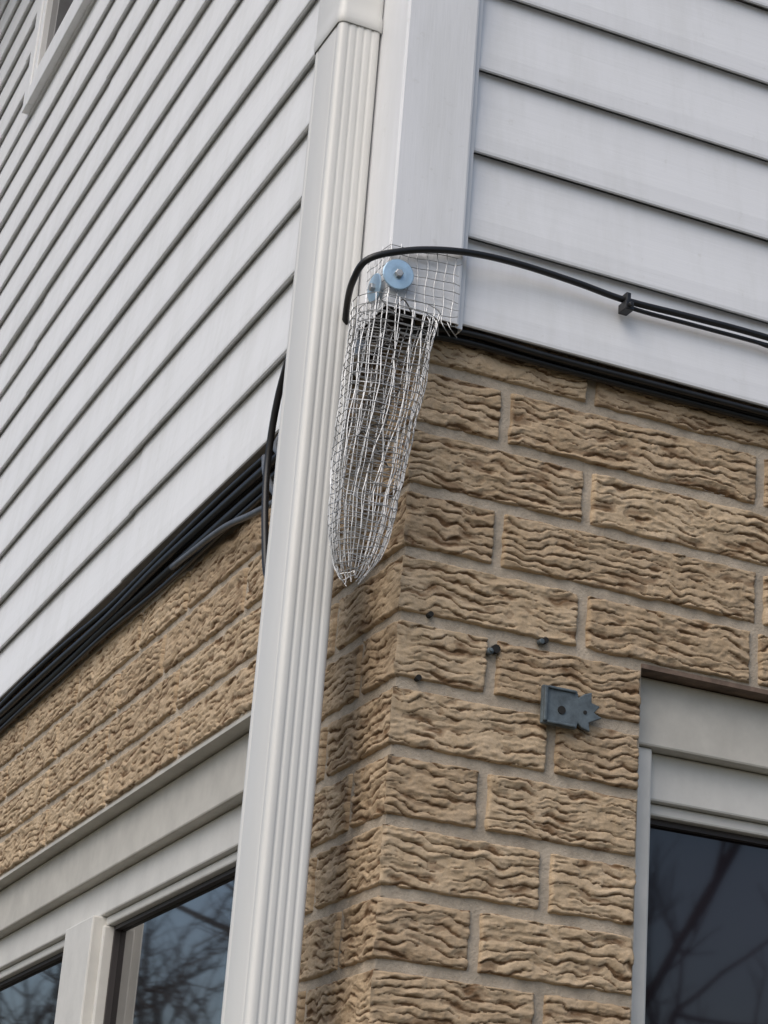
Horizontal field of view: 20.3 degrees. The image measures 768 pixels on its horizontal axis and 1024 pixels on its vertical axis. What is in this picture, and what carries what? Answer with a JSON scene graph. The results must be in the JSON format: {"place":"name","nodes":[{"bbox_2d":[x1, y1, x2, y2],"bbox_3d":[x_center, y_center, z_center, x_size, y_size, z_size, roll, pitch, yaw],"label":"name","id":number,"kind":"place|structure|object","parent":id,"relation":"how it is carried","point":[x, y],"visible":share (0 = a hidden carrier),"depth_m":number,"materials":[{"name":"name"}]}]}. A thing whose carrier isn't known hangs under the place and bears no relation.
{"place":"outdoors","nodes":[
{"label":"outdoors","id":0,"kind":"place"},
{"bbox_2d":[0,804,241,981],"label":"head casing","id":1,"kind":"object","parent":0,"point":[206,852],"visible":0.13,"depth_m":3.50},
{"bbox_2d":[650,753,767,839],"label":"head casing","id":2,"kind":"object","parent":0,"point":[706,796],"visible":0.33,"depth_m":2.71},
{"label":"ground","id":3,"kind":"structure","parent":0,"visible":0},
{"bbox_2d":[0,360,767,1023],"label":"mortar walls","id":4,"kind":"structure","parent":3,"relation":"on","point":[476,908],"depth_m":2.63,"materials":[{"name":"beige concrete"}]},
{"bbox_2d":[0,733,248,939],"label":"head board","id":5,"kind":"object","parent":4,"relation":"attached to","point":[208,790],"visible":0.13,"depth_m":3.50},
{"bbox_2d":[0,712,250,890],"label":"window lintel","id":6,"kind":"structure","parent":4,"relation":"attached to","point":[217,742],"depth_m":3.48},
{"bbox_2d":[0,357,350,732],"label":"cable bundle","id":7,"kind":"object","parent":4,"relation":"attached to","point":[251,492],"visible":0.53,"depth_m":3.48,"materials":[{"name":"black rubber"}]},
{"bbox_2d":[0,314,420,1023],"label":"brick facing side","id":8,"kind":"object","parent":4,"relation":"attached to","point":[350,868],"visible":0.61,"depth_m":3.12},
{"bbox_2d":[169,433,278,569],"bbox_3d":[-0.199,0.018,3.067,0.032,0.217,0.792,11,-23,-17],"label":"grey cable bundle","id":9,"kind":"object","parent":4,"relation":"attached to","point":[212,536],"visible":0.4,"depth_m":3.17,"materials":[{"name":"grey plastic"}]},
{"bbox_2d":[354,313,416,372],"bbox_3d":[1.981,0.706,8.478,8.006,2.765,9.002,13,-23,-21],"label":"sheathing","id":10,"kind":"object","parent":4,"relation":"on","point":[371,356],"visible":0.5,"depth_m":2.82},
{"bbox_2d":[0,0,377,701],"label":"side siding","id":11,"kind":"object","parent":10,"relation":"attached to","point":[152,160],"visible":0.88,"depth_m":4.04,"materials":[{"name":"plastic"}]},
{"bbox_2d":[22,0,95,115],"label":"casing","id":12,"kind":"object","parent":11,"relation":"attached to","point":[42,63],"visible":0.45,"depth_m":5.49,"materials":[{"name":"plastic"}]},
{"bbox_2d":[45,0,72,51],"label":"glass","id":13,"kind":"object","parent":12,"relation":"attached to","point":[60,8],"depth_m":5.55,"materials":[{"name":"grey glass"}]},
{"bbox_2d":[454,0,767,408],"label":"front siding","id":14,"kind":"object","parent":10,"relation":"attached to","point":[620,147],"visible":0.94,"depth_m":2.86,"materials":[{"name":"plastic"}]},
{"bbox_2d":[354,0,482,339],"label":"corner post","id":15,"kind":"object","parent":14,"relation":"attached to","point":[419,182],"visible":0.81,"depth_m":2.74,"materials":[{"name":"plastic"}]},
{"bbox_2d":[221,0,383,1023],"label":"downspout","id":16,"kind":"object","parent":15,"relation":"attached to","point":[261,984],"visible":0.84,"depth_m":2.58,"materials":[{"name":"metal"}]},
{"bbox_2d":[361,306,410,347],"bbox_3d":[0.015,-0.253,2.687,0.058,0.060,0.086,13,-23,-21],"label":"corner void","id":17,"kind":"object","parent":15,"relation":"attached to","point":[405,320],"visible":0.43,"depth_m":2.68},
{"bbox_2d":[328,240,461,586],"bbox_3d":[0.009,-0.125,2.565,0.134,0.460,0.101,1,-22,10],"label":"wire guard","id":18,"kind":"object","parent":15,"relation":"attached to","point":[397,274],"visible":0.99,"depth_m":2.56,"materials":[{"name":"metal"}]},
{"bbox_2d":[342,246,767,340],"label":"black cable","id":19,"kind":"object","parent":14,"relation":"attached to","point":[362,263],"visible":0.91,"depth_m":2.73,"materials":[{"name":"black rubber"}]},
{"bbox_2d":[618,292,633,315],"bbox_3d":[0.316,-0.272,2.780,0.013,0.026,0.025,13,-23,-21],"label":"cable clip","id":20,"kind":"object","parent":19,"relation":"attached to","point":[626,307],"visible":1,"depth_m":2.78,"materials":[{"name":"black plastic"}]},
{"bbox_2d":[633,307,767,347],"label":"black cable","id":21,"kind":"object","parent":14,"relation":"attached to","point":[702,327],"visible":1,"depth_m":2.83,"materials":[{"name":"black rubber"}]},
{"bbox_2d":[414,611,548,681],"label":"masonry anchor holes","id":22,"kind":"object","parent":4,"relation":"attached to","point":[495,647],"visible":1,"depth_m":2.58,"materials":[{"name":"black"}]},
{"bbox_2d":[486,638,544,655],"bbox_3d":[0.159,0.163,2.593,0.077,0.034,0.013,13,-23,-21],"label":"masonry anchor","id":23,"kind":"object","parent":4,"relation":"in","point":[490,650],"visible":1,"depth_m":2.58,"materials":[{"name":"paint"}]},
{"bbox_2d":[369,315,767,1023],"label":"brick facing front","id":24,"kind":"object","parent":4,"relation":"attached to","point":[437,935],"visible":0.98,"depth_m":2.60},
{"bbox_2d":[540,684,600,731],"bbox_3d":[0.226,0.239,2.592,0.082,0.050,0.020,13,-23,-21],"label":"wall bracket","id":25,"kind":"object","parent":4,"relation":"attached to","point":[565,708],"depth_m":2.58,"materials":[{"name":"metal"}]},
{"bbox_2d":[405,325,767,425],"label":"cable bundle","id":26,"kind":"object","parent":4,"relation":"attached to","point":[515,351],"visible":0.89,"depth_m":2.75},
{"bbox_2d":[631,747,651,1023],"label":"side casing","id":27,"kind":"object","parent":4,"relation":"attached to","point":[641,900],"visible":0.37,"depth_m":2.60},
{"bbox_2d":[645,826,767,1023],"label":"glass","id":28,"kind":"object","parent":27,"relation":"attached to","point":[707,944],"depth_m":2.68,"materials":[{"name":"glass"}]},
{"bbox_2d":[650,818,767,846],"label":"gasket","id":29,"kind":"object","parent":27,"relation":"attached to","point":[707,832],"depth_m":2.71,"materials":[{"name":"black rubber"}]},
{"bbox_2d":[639,677,767,775],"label":"head board","id":30,"kind":"object","parent":4,"relation":"attached to","point":[700,726],"depth_m":2.71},
{"bbox_2d":[641,663,767,703],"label":"window lintel","id":31,"kind":"structure","parent":4,"relation":"attached to","point":[702,683],"depth_m":2.71,"materials":[{"name":"brown metal"}]},
{"bbox_3d":[-0.738,1.384,3.895,0.140,1.270,3.020,13,-23,-21],"label":"side casing","id":32,"kind":"object","parent":4,"relation":"attached to","visible":0},
{"bbox_2d":[54,915,113,1023],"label":"mullions","id":33,"kind":"object","parent":32,"relation":"attached to","point":[83,984],"visible":0.77,"depth_m":3.63,"materials":[{"name":"white plastic"}]},
{"bbox_2d":[0,876,234,1023],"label":"glass","id":34,"kind":"object","parent":32,"relation":"attached to","point":[171,964],"visible":0.5,"depth_m":3.37,"materials":[{"name":"glass"}]},
{"bbox_2d":[0,867,235,1023],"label":"gasket","id":35,"kind":"object","parent":32,"relation":"attached to","point":[211,882],"visible":0.32,"depth_m":3.59,"materials":[{"name":"black rubber"}]}
]}

